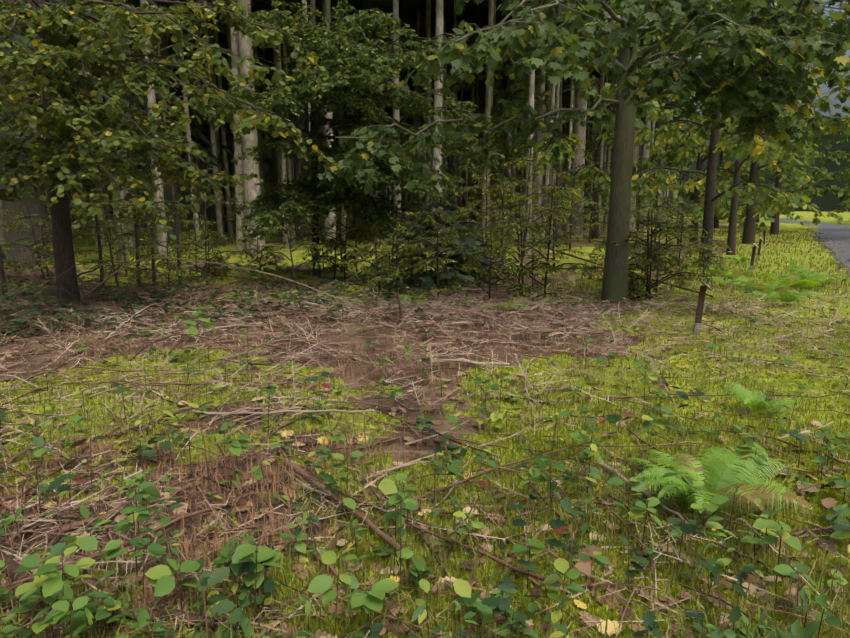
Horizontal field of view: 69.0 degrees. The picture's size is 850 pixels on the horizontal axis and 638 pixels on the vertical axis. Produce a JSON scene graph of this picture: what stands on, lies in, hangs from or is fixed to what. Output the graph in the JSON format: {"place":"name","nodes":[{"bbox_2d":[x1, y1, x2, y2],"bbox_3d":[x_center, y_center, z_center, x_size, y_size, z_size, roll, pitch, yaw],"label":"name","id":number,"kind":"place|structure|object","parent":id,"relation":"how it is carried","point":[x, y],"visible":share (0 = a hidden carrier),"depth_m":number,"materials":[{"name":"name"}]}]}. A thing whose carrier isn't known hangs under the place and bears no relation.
{"place":"outdoors","nodes":[
{"label":"outdoors","id":0,"kind":"place"},
{"bbox_2d":[0,209,849,637],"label":"ground","id":1,"kind":"structure","parent":0,"point":[378,337],"depth_m":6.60,"materials":[{"name":"green plant"}]},
{"bbox_2d":[0,0,51,266],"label":"tree","id":2,"kind":"object","parent":1,"relation":"on","point":[13,236],"visible":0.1,"depth_m":15.49,"materials":[{"name":"grey plant"}]},
{"bbox_2d":[0,0,340,301],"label":"alder tree","id":3,"kind":"object","parent":1,"relation":"on","point":[58,113],"depth_m":8.41,"materials":[{"name":"green plant"}]},
{"bbox_2d":[0,0,676,291],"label":"spruce tree","id":4,"kind":"object","parent":1,"relation":"on","point":[262,169],"depth_m":25.65,"materials":[{"name":"green plant"}]},
{"bbox_2d":[26,0,685,161],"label":"spruce crowns","id":5,"kind":"object","parent":4,"relation":"attached to","point":[408,9],"visible":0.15,"depth_m":34.20,"materials":[{"name":"green plant"}]},
{"bbox_2d":[203,0,504,277],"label":"beech tree","id":6,"kind":"object","parent":1,"relation":"on","point":[361,60],"depth_m":12.91,"materials":[{"name":"green plant"}]},
{"bbox_2d":[0,136,731,301],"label":"understory bush","id":7,"kind":"object","parent":1,"relation":"on","point":[534,229],"depth_m":12.94,"materials":[{"name":"green plant"}]},
{"bbox_2d":[0,274,849,637],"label":"moss tufts","id":8,"kind":"object","parent":1,"relation":"on","point":[570,608],"depth_m":3.66,"materials":[{"name":"green plant"}]},
{"bbox_2d":[0,221,849,637],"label":"fallen leaves","id":9,"kind":"object","parent":1,"relation":"on","point":[586,565],"visible":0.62,"depth_m":3.07,"materials":[{"name":"brown plant"}]},
{"bbox_2d":[0,269,849,637],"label":"seedlings","id":10,"kind":"object","parent":1,"relation":"on","point":[794,629],"visible":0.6,"depth_m":2.85,"materials":[{"name":"green plant"}]},
{"bbox_2d":[0,271,849,637],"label":"oak seedling leaves","id":11,"kind":"object","parent":1,"relation":"on","point":[226,605],"visible":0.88,"depth_m":2.63,"materials":[{"name":"green plant"}]},
{"bbox_2d":[0,271,849,637],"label":"seedling plant","id":12,"kind":"object","parent":1,"relation":"on","point":[52,583],"depth_m":2.66,"materials":[{"name":"green plant"}]},
{"bbox_2d":[0,244,849,637],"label":"ivy","id":13,"kind":"object","parent":1,"relation":"on","point":[502,585],"depth_m":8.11,"materials":[{"name":"green plant"}]},
{"bbox_2d":[0,246,849,637],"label":"fallen twigs","id":14,"kind":"object","parent":1,"relation":"on","point":[14,562],"visible":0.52,"depth_m":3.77,"materials":[{"name":"brown wood"}]},
{"bbox_2d":[44,104,849,211],"bbox_3d":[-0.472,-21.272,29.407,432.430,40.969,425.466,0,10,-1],"label":"tree","id":15,"kind":"object","parent":1,"relation":"on","point":[829,201],"visible":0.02,"depth_m":200.10,"materials":[{"name":"green plant"}]},
{"bbox_2d":[318,0,849,301],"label":"maple tree","id":16,"kind":"object","parent":1,"relation":"on","point":[817,57],"depth_m":8.27,"materials":[{"name":"green plant"}]},
{"bbox_2d":[321,253,849,520],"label":"ferns","id":17,"kind":"object","parent":1,"relation":"on","point":[723,477],"visible":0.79,"depth_m":3.42,"materials":[{"name":"green plant"}]},
{"bbox_2d":[400,0,849,246],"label":"tree","id":18,"kind":"object","parent":1,"relation":"on","point":[670,154],"depth_m":30.99,"materials":[{"name":"green plant"}]},
{"bbox_2d":[469,229,849,296],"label":"verge grass","id":19,"kind":"structure","parent":1,"relation":"on","point":[776,250],"depth_m":18.21,"materials":[{"name":"green plant"}]},
{"bbox_2d":[693,279,711,334],"bbox_3d":[3.649,-0.142,8.155,0.140,0.732,0.240,7,11,16],"label":"post","id":20,"kind":"object","parent":1,"relation":"on","point":[700,305],"visible":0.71,"depth_m":8.13,"materials":[{"name":"brown wood"}]},
{"bbox_2d":[598,0,849,266],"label":"tree","id":21,"kind":"object","parent":1,"relation":"on","point":[767,156],"depth_m":17.49,"materials":[{"name":"green plant"}]},
{"bbox_2d":[749,243,758,271],"bbox_3d":[8.403,-1.565,15.808,0.140,0.727,0.240,10,10,33],"label":"tree name sign","id":22,"kind":"object","parent":1,"relation":"on","point":[752,257],"visible":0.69,"depth_m":15.79,"materials":[{"name":"brown wood"}]},
{"bbox_2d":[757,237,763,259],"bbox_3d":[11.038,-2.312,20.369,0.140,0.760,0.240,9,11,31],"label":"tree name sign","id":23,"kind":"object","parent":1,"relation":"on","point":[759,246],"visible":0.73,"depth_m":20.34,"materials":[{"name":"brown wood"}]},
{"bbox_2d":[763,229,766,247],"bbox_3d":[13.604,-3.209,24.765,0.140,0.749,0.240,2,8,27],"label":"tree name sign","id":24,"kind":"object","parent":1,"relation":"on","point":[764,238],"visible":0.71,"depth_m":24.74,"materials":[{"name":"brown wood"}]},
{"bbox_2d":[693,0,849,135],"label":"sky","id":25,"kind":"structure","parent":0,"point":[824,89],"materials":[{"name":"grey"}]},
{"bbox_2d":[760,218,849,275],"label":"road","id":26,"kind":"structure","parent":0,"point":[838,233],"depth_m":34.51,"materials":[{"name":"grey asphalt"}]}
]}

